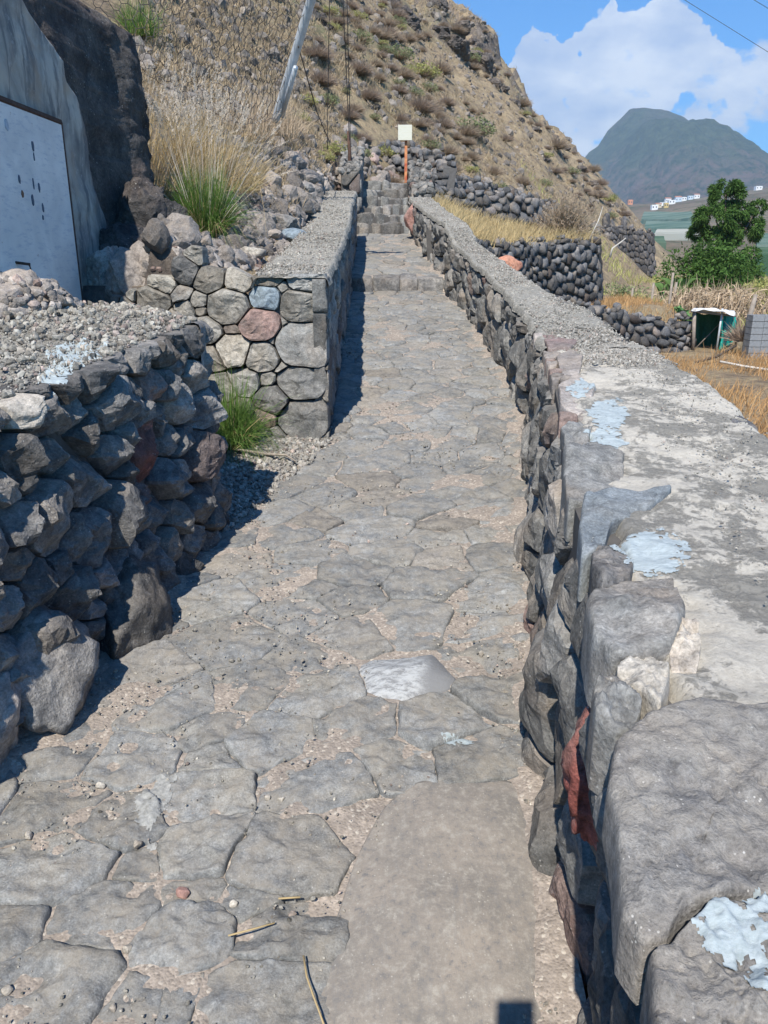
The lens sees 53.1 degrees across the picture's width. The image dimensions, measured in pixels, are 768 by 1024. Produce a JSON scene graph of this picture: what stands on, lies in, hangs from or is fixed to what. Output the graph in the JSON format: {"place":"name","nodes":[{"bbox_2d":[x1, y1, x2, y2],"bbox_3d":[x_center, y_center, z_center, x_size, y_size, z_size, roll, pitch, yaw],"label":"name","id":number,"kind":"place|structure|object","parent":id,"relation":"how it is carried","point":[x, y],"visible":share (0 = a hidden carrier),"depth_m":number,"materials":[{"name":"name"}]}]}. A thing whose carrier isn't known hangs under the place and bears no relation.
{"place":"outdoors","nodes":[
{"label":"outdoors","id":0,"kind":"place"},
{"bbox_2d":[147,62,274,230],"bbox_3d":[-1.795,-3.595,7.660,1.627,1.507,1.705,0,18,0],"label":"dry grass","id":1,"kind":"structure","parent":0,"point":[209,149],"depth_m":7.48,"materials":[{"name":"plant"}]},
{"bbox_2d":[218,433,332,538],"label":"loose gravel","id":2,"kind":"structure","parent":0,"point":[260,476],"depth_m":4.46,"materials":[{"name":"gravel"}]},
{"bbox_2d":[213,360,308,472],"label":"fountain grass","id":3,"kind":"object","parent":2,"relation":"on","point":[236,430],"depth_m":4.66,"materials":[{"name":"plant"}]},
{"bbox_2d":[234,449,295,461],"bbox_3d":[-0.740,-0.354,4.645,0.509,0.039,0.055,8,20,23],"label":"fallen stick","id":4,"kind":"object","parent":2,"relation":"on","point":[269,454],"visible":0.71,"depth_m":4.63,"materials":[{"name":"grey wood"}]},
{"bbox_2d":[79,0,767,434],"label":"hillside ground","id":5,"kind":"structure","parent":0,"point":[367,124],"depth_m":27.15,"materials":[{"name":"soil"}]},
{"bbox_2d":[0,0,107,307],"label":"concrete hut","id":6,"kind":"object","parent":5,"relation":"on","point":[53,222],"visible":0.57,"depth_m":4.54,"materials":[{"name":"grey concrete"}]},
{"bbox_2d":[0,95,83,307],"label":"door","id":7,"kind":"structure","parent":6,"relation":"in","point":[38,234],"depth_m":4.45,"materials":[{"name":"white metal"}]},
{"bbox_2d":[23,0,188,296],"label":"rock outcrop","id":8,"kind":"object","parent":5,"relation":"on","point":[96,51],"visible":0.45,"depth_m":5.66,"materials":[{"name":"stone"}]},
{"bbox_2d":[0,300,232,765],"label":"wall","id":9,"kind":"structure","parent":5,"relation":"on","point":[115,498],"depth_m":2.70,"materials":[{"name":"stone"}]},
{"bbox_2d":[0,268,83,320],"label":"rubble heap","id":10,"kind":"object","parent":9,"relation":"on","point":[24,291],"visible":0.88,"depth_m":3.49,"materials":[{"name":"stone"}]},
{"bbox_2d":[105,0,179,60],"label":"green reed grass","id":11,"kind":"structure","parent":5,"relation":"on","point":[141,22],"depth_m":9.66,"materials":[{"name":"plant"}]},
{"bbox_2d":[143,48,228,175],"bbox_3d":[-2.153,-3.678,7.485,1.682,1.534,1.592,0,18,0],"label":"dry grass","id":12,"kind":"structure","parent":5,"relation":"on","point":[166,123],"depth_m":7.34,"materials":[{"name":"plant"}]},
{"bbox_2d":[93,0,315,124],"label":"rockfall fence","id":13,"kind":"object","parent":5,"relation":"on","point":[286,87],"visible":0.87,"depth_m":8.62,"materials":[{"name":"metal"}]},
{"bbox_2d":[298,45,329,142],"bbox_3d":[-0.967,-5.892,11.071,0.015,0.450,4.302,0,18,1],"label":"cable","id":14,"kind":"object","parent":13,"relation":"attached to","point":[312,95],"visible":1,"depth_m":10.42,"materials":[{"name":"metal"}]},
{"bbox_2d":[163,87,290,236],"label":"dry grass","id":15,"kind":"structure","parent":5,"relation":"on","point":[249,186],"depth_m":7.54,"materials":[{"name":"plant"}]},
{"bbox_2d":[110,190,357,438],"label":"wall","id":16,"kind":"structure","parent":5,"relation":"on","point":[292,324],"depth_m":4.89,"materials":[{"name":"stone"}]},
{"bbox_2d":[140,142,340,271],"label":"rubble bank","id":17,"kind":"structure","parent":5,"relation":"on","point":[177,233],"depth_m":7.50,"materials":[{"name":"grey stone"}]},
{"bbox_2d":[145,71,294,248],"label":"fountain grass","id":18,"kind":"object","parent":17,"relation":"on","point":[212,215],"depth_m":6.66,"materials":[{"name":"plant"}]},
{"bbox_2d":[203,84,296,150],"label":"dry grass","id":19,"kind":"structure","parent":5,"relation":"on","point":[254,128],"depth_m":9.49,"materials":[{"name":"plant"}]},
{"bbox_2d":[233,79,332,145],"bbox_3d":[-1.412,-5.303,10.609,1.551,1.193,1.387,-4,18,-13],"label":"dry grass","id":20,"kind":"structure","parent":5,"relation":"on","point":[287,131],"depth_m":10.50,"materials":[{"name":"plant"}]},
{"bbox_2d":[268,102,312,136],"bbox_3d":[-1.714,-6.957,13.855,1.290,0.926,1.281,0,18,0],"label":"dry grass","id":21,"kind":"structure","parent":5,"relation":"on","point":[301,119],"depth_m":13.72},
{"bbox_2d":[0,233,585,1023],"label":"stone path","id":22,"kind":"structure","parent":5,"relation":"on","point":[282,773],"depth_m":2.24,"materials":[{"name":"stone"}]},
{"bbox_2d":[301,43,337,60],"bbox_3d":[-1.729,-11.588,19.322,1.312,0.491,1.402,-8,20,-24],"label":"hillside shrub","id":23,"kind":"object","parent":5,"relation":"on","point":[322,53],"visible":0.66,"depth_m":19.10,"materials":[{"name":"plant"}]},
{"bbox_2d":[307,66,342,89],"bbox_3d":[-1.570,-10.512,18.524,1.187,0.540,1.111,5,19,14],"label":"hillside shrub","id":24,"kind":"object","parent":5,"relation":"on","point":[322,79],"visible":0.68,"depth_m":18.37,"materials":[{"name":"plant"}]},
{"bbox_2d":[318,149,337,161],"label":"hillside shrub","id":25,"kind":"object","parent":5,"relation":"on","point":[331,158],"visible":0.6,"depth_m":13.88,"materials":[{"name":"green plant"}]},
{"bbox_2d":[319,92,339,106],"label":"hillside shrub","id":26,"kind":"object","parent":5,"relation":"on","point":[332,100],"visible":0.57,"depth_m":17.70,"materials":[{"name":"green plant"}]},
{"bbox_2d":[323,4,340,16],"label":"hillside shrub","id":27,"kind":"object","parent":5,"relation":"on","point":[326,10],"visible":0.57,"depth_m":25.03,"materials":[{"name":"green plant"}]},
{"bbox_2d":[322,140,347,156],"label":"hillside shrub","id":28,"kind":"object","parent":5,"relation":"on","point":[335,149],"visible":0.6,"depth_m":14.77,"materials":[{"name":"green plant"}]},
{"bbox_2d":[330,13,351,27],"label":"hillside shrub","id":29,"kind":"object","parent":5,"relation":"on","point":[337,19],"visible":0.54,"depth_m":24.39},
{"bbox_2d":[337,145,364,213],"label":"stair wall","id":30,"kind":"structure","parent":5,"relation":"on","point":[351,173],"depth_m":13.84,"materials":[{"name":"stone"}]},
{"bbox_2d":[347,131,351,160],"bbox_3d":[-0.631,-6.431,14.100,0.078,1.018,0.067,-9,20,-27],"label":"cable stake","id":31,"kind":"object","parent":30,"relation":"attached to","point":[349,149],"visible":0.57,"depth_m":14.01,"materials":[{"name":"metal"}]},
{"bbox_2d":[327,0,329,148],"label":"cable","id":32,"kind":"object","parent":31,"relation":"attached to","point":[328,74],"visible":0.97,"depth_m":13.06,"materials":[{"name":"metal"}]},
{"bbox_2d":[343,0,349,138],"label":"cable","id":33,"kind":"object","parent":31,"relation":"attached to","point":[346,67],"visible":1,"depth_m":12.67,"materials":[{"name":"metal"}]},
{"bbox_2d":[347,0,350,145],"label":"cable","id":34,"kind":"object","parent":31,"relation":"attached to","point":[348,70],"visible":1,"depth_m":12.71,"materials":[{"name":"metal"}]},
{"bbox_2d":[338,104,364,120],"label":"hillside shrub","id":35,"kind":"object","parent":5,"relation":"on","point":[354,116],"visible":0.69,"depth_m":18.15,"materials":[{"name":"plant"}]},
{"bbox_2d":[345,102,368,112],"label":"hillside shrub","id":36,"kind":"object","parent":5,"relation":"on","point":[357,107],"visible":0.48,"depth_m":18.82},
{"bbox_2d":[349,55,378,78],"bbox_3d":[-0.758,-12.313,21.243,1.299,0.546,1.347,1,18,3],"label":"hillside shrub","id":37,"kind":"object","parent":5,"relation":"on","point":[363,69],"visible":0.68,"depth_m":21.07,"materials":[{"name":"plant"}]},
{"bbox_2d":[352,29,375,46],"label":"hillside shrub","id":38,"kind":"object","parent":5,"relation":"on","point":[364,37],"visible":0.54,"depth_m":25.60,"materials":[{"name":"green plant"}]},
{"bbox_2d":[355,131,378,141],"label":"hillside shrub","id":39,"kind":"object","parent":5,"relation":"on","point":[366,136],"visible":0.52,"depth_m":17.52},
{"bbox_2d":[358,85,383,103],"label":"hillside shrub","id":40,"kind":"object","parent":5,"relation":"on","point":[374,96],"visible":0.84,"depth_m":19.98,"materials":[{"name":"plant"}]},
{"bbox_2d":[340,122,408,198],"bbox_3d":[0.498,-6.193,16.821,2.986,4.816,4.126,0,18,0],"label":"rocky landing","id":41,"kind":"object","parent":5,"relation":"on","point":[386,173],"visible":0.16,"depth_m":17.16,"materials":[{"name":"stone"}]},
{"bbox_2d":[398,125,411,182],"bbox_3d":[0.449,-7.727,16.584,0.297,1.131,0.120,0,18,0],"label":"path sign","id":42,"kind":"object","parent":41,"relation":"on","point":[405,132],"visible":0.96,"depth_m":16.42,"materials":[{"name":"metal"}]},
{"bbox_2d":[369,24,384,36],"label":"hillside shrub","id":43,"kind":"object","parent":5,"relation":"on","point":[376,31],"visible":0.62,"depth_m":32.13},
{"bbox_2d":[372,69,389,82],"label":"hillside shrub","id":44,"kind":"object","parent":5,"relation":"on","point":[380,77],"visible":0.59,"depth_m":23.08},
{"bbox_2d":[357,179,408,234],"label":"stone stairs","id":45,"kind":"structure","parent":5,"relation":"on","point":[384,208],"depth_m":14.08,"materials":[{"name":"stone"}]},
{"bbox_2d":[377,26,396,41],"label":"hillside shrub","id":46,"kind":"object","parent":5,"relation":"on","point":[387,35],"visible":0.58,"depth_m":33.59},
{"bbox_2d":[376,143,397,156],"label":"hillside shrub","id":47,"kind":"object","parent":5,"relation":"on","point":[388,153],"visible":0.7,"depth_m":17.97,"materials":[{"name":"green plant"}]},
{"bbox_2d":[133,0,646,239],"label":"hillside rocks","id":48,"kind":"object","parent":5,"relation":"on","point":[437,16],"visible":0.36,"depth_m":17.68,"materials":[{"name":"stone"}]},
{"bbox_2d":[379,16,401,27],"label":"hillside shrub","id":49,"kind":"object","parent":5,"relation":"on","point":[391,22],"visible":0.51,"depth_m":37.78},
{"bbox_2d":[379,24,403,39],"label":"hillside shrub","id":50,"kind":"object","parent":5,"relation":"on","point":[394,32],"visible":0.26,"depth_m":35.71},
{"bbox_2d":[387,5,409,18],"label":"hillside shrub","id":51,"kind":"object","parent":5,"relation":"on","point":[399,13],"visible":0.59,"depth_m":49.49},
{"bbox_2d":[389,79,411,94],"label":"hillside shrub","id":52,"kind":"object","parent":5,"relation":"on","point":[400,89],"visible":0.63,"depth_m":23.69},
{"bbox_2d":[388,43,415,60],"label":"hillside shrub","id":53,"kind":"object","parent":5,"relation":"on","point":[405,52],"visible":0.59,"depth_m":31.98,"materials":[{"name":"green plant"}]},
{"bbox_2d":[396,67,418,80],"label":"hillside shrub","id":54,"kind":"object","parent":5,"relation":"on","point":[408,74],"visible":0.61,"depth_m":26.67,"materials":[{"name":"plant"}]},
{"bbox_2d":[401,31,419,44],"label":"hillside shrub","id":55,"kind":"object","parent":5,"relation":"on","point":[410,38],"visible":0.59,"depth_m":38.73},
{"bbox_2d":[377,139,456,197],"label":"terrace wall","id":56,"kind":"structure","parent":5,"relation":"on","point":[446,167],"depth_m":16.89,"materials":[{"name":"stone"}]},
{"bbox_2d":[407,159,435,197],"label":"stair wall","id":57,"kind":"structure","parent":5,"relation":"on","point":[420,176],"depth_m":14.32,"materials":[{"name":"stone"}]},
{"bbox_2d":[412,117,433,128],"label":"hillside shrub","id":58,"kind":"object","parent":5,"relation":"on","point":[421,123],"visible":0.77,"depth_m":21.55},
{"bbox_2d":[406,92,440,113],"bbox_3d":[1.085,-12.727,23.923,1.451,0.683,1.399,13,22,34],"label":"hillside shrub","id":59,"kind":"object","parent":5,"relation":"on","point":[423,106],"visible":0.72,"depth_m":23.77,"materials":[{"name":"plant"}]},
{"bbox_2d":[406,59,441,79],"bbox_3d":[1.584,-20.165,34.920,1.905,0.788,1.935,-16,24,-40],"label":"hillside shrub","id":60,"kind":"object","parent":5,"relation":"on","point":[428,71],"visible":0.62,"depth_m":34.72,"materials":[{"name":"green plant"}]},
{"bbox_2d":[421,81,438,92],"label":"hillside shrub","id":61,"kind":"object","parent":5,"relation":"on","point":[430,88],"visible":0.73,"depth_m":32.05,"materials":[{"name":"green plant"}]},
{"bbox_2d":[421,139,441,148],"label":"hillside shrub","id":62,"kind":"object","parent":5,"relation":"on","point":[433,144],"visible":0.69,"depth_m":20.58,"materials":[{"name":"green plant"}]},
{"bbox_2d":[428,57,455,75],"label":"hillside shrub","id":63,"kind":"object","parent":5,"relation":"on","point":[447,69],"visible":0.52,"depth_m":39.75,"materials":[{"name":"plant"}]},
{"bbox_2d":[435,113,457,129],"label":"hillside shrub","id":64,"kind":"object","parent":5,"relation":"on","point":[447,123],"visible":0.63,"depth_m":24.47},
{"bbox_2d":[436,95,457,106],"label":"hillside shrub","id":65,"kind":"object","parent":5,"relation":"on","point":[448,102],"visible":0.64,"depth_m":30.26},
{"bbox_2d":[443,143,463,155],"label":"hillside shrub","id":66,"kind":"object","parent":5,"relation":"on","point":[447,150],"visible":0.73,"depth_m":21.94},
{"bbox_2d":[313,0,611,206],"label":"hillside crags","id":67,"kind":"structure","parent":5,"relation":"on","point":[460,45],"depth_m":61.28,"materials":[{"name":"stone"}]},
{"bbox_2d":[450,21,468,33],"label":"hillside shrub","id":68,"kind":"object","parent":67,"relation":"on","point":[457,29],"visible":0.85,"depth_m":61.05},
{"bbox_2d":[456,120,483,137],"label":"hillside shrub","id":69,"kind":"object","parent":5,"relation":"on","point":[467,131],"visible":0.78,"depth_m":27.96,"materials":[{"name":"plant"}]},
{"bbox_2d":[464,149,484,161],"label":"hillside shrub","id":70,"kind":"object","parent":5,"relation":"on","point":[474,156],"visible":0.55,"depth_m":24.27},
{"bbox_2d":[455,112,496,136],"bbox_3d":[3.453,-15.097,29.967,2.042,0.870,2.113,-12,22,-33],"label":"hillside shrub","id":71,"kind":"object","parent":5,"relation":"on","point":[480,125],"visible":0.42,"depth_m":29.74,"materials":[{"name":"green plant"}]},
{"bbox_2d":[485,163,506,175],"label":"hillside shrub","id":72,"kind":"object","parent":5,"relation":"on","point":[495,171],"visible":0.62,"depth_m":25.94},
{"bbox_2d":[455,175,540,200],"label":"terrace wall","id":73,"kind":"structure","parent":5,"relation":"on","point":[466,181],"depth_m":20.65,"materials":[{"name":"stone"}]},
{"bbox_2d":[429,174,580,230],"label":"terrace wall","id":74,"kind":"structure","parent":5,"relation":"on","point":[506,201],"depth_m":16.94,"materials":[{"name":"stone"}]},
{"bbox_2d":[407,197,617,414],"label":"wall","id":75,"kind":"structure","parent":5,"relation":"on","point":[506,305],"depth_m":6.86,"materials":[{"name":"stone"}]},
{"bbox_2d":[404,203,413,233],"bbox_3d":[0.482,-4.857,12.708,0.318,0.520,0.286,0,18,0],"label":"pink boulder","id":76,"kind":"object","parent":75,"relation":"on","point":[408,219],"visible":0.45,"depth_m":12.66,"materials":[{"name":"stone"}]},
{"bbox_2d":[426,230,598,304],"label":"terrace wall","id":77,"kind":"structure","parent":5,"relation":"on","point":[564,267],"depth_m":15.08,"materials":[{"name":"stone"}]},
{"bbox_2d":[514,174,535,185],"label":"hillside shrub","id":78,"kind":"object","parent":5,"relation":"on","point":[525,181],"visible":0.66,"depth_m":28.83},
{"bbox_2d":[548,134,572,149],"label":"hillside shrub","id":79,"kind":"object","parent":5,"relation":"on","point":[560,144],"visible":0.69,"depth_m":55.60,"materials":[{"name":"plant"}]},
{"bbox_2d":[589,236,603,301],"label":"terrace wall","id":80,"kind":"structure","parent":5,"relation":"on","point":[598,283],"depth_m":16.38,"materials":[{"name":"stone"}]},
{"bbox_2d":[592,213,655,277],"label":"ruined wall","id":81,"kind":"structure","parent":5,"relation":"on","point":[637,247],"depth_m":43.45,"materials":[{"name":"stone"}]},
{"bbox_2d":[555,295,696,352],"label":"terrace wall","id":82,"kind":"structure","parent":5,"relation":"on","point":[655,333],"depth_m":14.09,"materials":[{"name":"stone"}]},
{"bbox_2d":[604,281,650,299],"bbox_3d":[6.977,-6.332,23.123,2.278,1.196,1.755,-5,19,-14],"label":"green bush","id":83,"kind":"object","parent":5,"relation":"on","point":[626,291],"visible":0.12,"depth_m":22.94,"materials":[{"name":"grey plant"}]},
{"bbox_2d":[513,326,767,1023],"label":"wall","id":84,"kind":"structure","parent":5,"relation":"on","point":[640,548],"depth_m":1.48,"materials":[{"name":"stone"}]},
{"bbox_2d":[521,161,767,331],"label":"field grass","id":85,"kind":"structure","parent":5,"relation":"on","point":[621,271],"depth_m":33.21,"materials":[{"name":"yellow plant"}]},
{"bbox_2d":[655,283,669,301],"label":"banana plant","id":86,"kind":"object","parent":5,"relation":"on","point":[660,286],"visible":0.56,"depth_m":25.94,"materials":[{"name":"green plant"}]},
{"bbox_2d":[660,278,695,295],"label":"banana plant","id":87,"kind":"object","parent":5,"relation":"on","point":[681,283],"visible":0.45,"depth_m":23.79,"materials":[{"name":"green plant"}]},
{"bbox_2d":[653,234,764,289],"bbox_3d":[13.335,-10.126,31.343,3.726,2.283,4.168,-15,23,-39],"label":"green bush","id":88,"kind":"object","parent":5,"relation":"on","point":[716,263],"visible":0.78,"depth_m":30.65,"materials":[{"name":"green plant"}]},
{"bbox_2d":[653,273,767,326],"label":"dry reeds","id":89,"kind":"object","parent":5,"relation":"on","point":[739,302],"visible":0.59,"depth_m":20.22,"materials":[{"name":"plant"}]},
{"bbox_2d":[691,308,736,350],"bbox_3d":[6.461,-3.533,15.012,0.912,0.915,1.706,7,19,22],"label":"net shelter","id":90,"kind":"object","parent":5,"relation":"on","point":[710,326],"visible":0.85,"depth_m":15.16,"materials":[{"name":"fabric"}]},
{"bbox_2d":[684,177,767,250],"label":"broadleaf tree","id":91,"kind":"object","parent":5,"relation":"on","point":[728,228],"visible":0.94,"depth_m":37.08,"materials":[{"name":"green plant"}]},
{"bbox_2d":[731,245,766,285],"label":"green bush","id":92,"kind":"object","parent":5,"relation":"on","point":[759,272],"visible":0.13,"depth_m":32.12,"materials":[{"name":"green plant"}]},
{"bbox_2d":[741,294,757,351],"bbox_3d":[6.490,-3.151,13.698,0.141,1.414,0.116,0,18,0],"label":"rough post","id":93,"kind":"object","parent":5,"relation":"on","point":[752,305],"visible":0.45,"depth_m":13.52,"materials":[{"name":"grey wood"}]},
{"bbox_2d":[741,314,767,358],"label":"hollow block wall","id":94,"kind":"structure","parent":5,"relation":"on","point":[756,333],"depth_m":13.34,"materials":[{"name":"concrete"}]},
{"bbox_2d":[746,275,767,313],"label":"green bush","id":95,"kind":"object","parent":5,"relation":"on","point":[762,286],"visible":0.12,"depth_m":21.15,"materials":[{"name":"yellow plant"}]},
{"bbox_2d":[453,0,767,156],"label":"sky","id":96,"kind":"structure","parent":0,"point":[583,64],"materials":[{"name":"blue"}]},
{"bbox_2d":[591,292,708,351],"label":"straw field grass","id":97,"kind":"structure","parent":0,"point":[629,299],"depth_m":16.17,"materials":[{"name":"plant"}]},
{"bbox_2d":[585,108,767,203],"bbox_3d":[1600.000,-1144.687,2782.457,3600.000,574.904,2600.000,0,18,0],"label":"mountain","id":98,"kind":"structure","parent":0,"point":[644,155],"depth_m":2247.16,"materials":[{"name":"stone"}]},
{"bbox_2d":[626,187,767,277],"bbox_3d":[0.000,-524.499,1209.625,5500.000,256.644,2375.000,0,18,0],"label":"valley","id":99,"kind":"structure","parent":0,"point":[692,205],"depth_m":936.97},
{"bbox_2d":[654,236,665,250],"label":"crop plot","id":100,"kind":"object","parent":99,"relation":"on","point":[660,240],"visible":0.18,"depth_m":453.70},
{"bbox_2d":[640,211,693,223],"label":"crop plot","id":101,"kind":"object","parent":99,"relation":"on","point":[665,216],"visible":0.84,"depth_m":797.54,"materials":[{"name":"plant"}]},
{"bbox_2d":[644,221,691,232],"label":"crop plot","id":102,"kind":"object","parent":99,"relation":"on","point":[653,226],"visible":0.63,"depth_m":689.35,"materials":[{"name":"plant"}]},
{"bbox_2d":[654,229,697,240],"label":"crop plot","id":103,"kind":"object","parent":99,"relation":"on","point":[673,234],"visible":0.57,"depth_m":552.99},
{"bbox_2d":[756,247,767,275],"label":"crop plot","id":104,"kind":"object","parent":99,"relation":"on","point":[764,254],"visible":0.48,"depth_m":165.25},
{"bbox_2d":[756,233,767,247],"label":"crop plot","id":105,"kind":"object","parent":99,"relation":"on","point":[763,242],"visible":0.48,"depth_m":420.71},
{"bbox_2d":[653,342,767,437],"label":"orange dry grass","id":106,"kind":"structure","parent":0,"point":[743,392],"depth_m":11.05,"materials":[{"name":"plant"}]},
{"bbox_2d":[718,316,745,341],"bbox_3d":[6.435,-3.313,13.750,0.847,0.536,0.825,0,18,0],"label":"brush pile","id":107,"kind":"object","parent":106,"relation":"on","point":[734,335],"visible":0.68,"depth_m":13.78,"materials":[{"name":"plant"}]},
{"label":"upper terrace ground","id":108,"kind":"structure","parent":0,"visible":0},
{"bbox_2d":[432,189,605,247],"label":"terrace dry grass","id":109,"kind":"structure","parent":108,"relation":"on","point":[482,228],"depth_m":14.65,"materials":[{"name":"plant"}]},
{"bbox_2d":[531,188,606,239],"bbox_3d":[3.845,-6.353,16.428,1.579,1.101,1.685,16,24,41],"label":"dry euphorbia","id":110,"kind":"object","parent":108,"relation":"on","point":[565,215],"visible":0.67,"depth_m":16.25,"materials":[{"name":"plant"}]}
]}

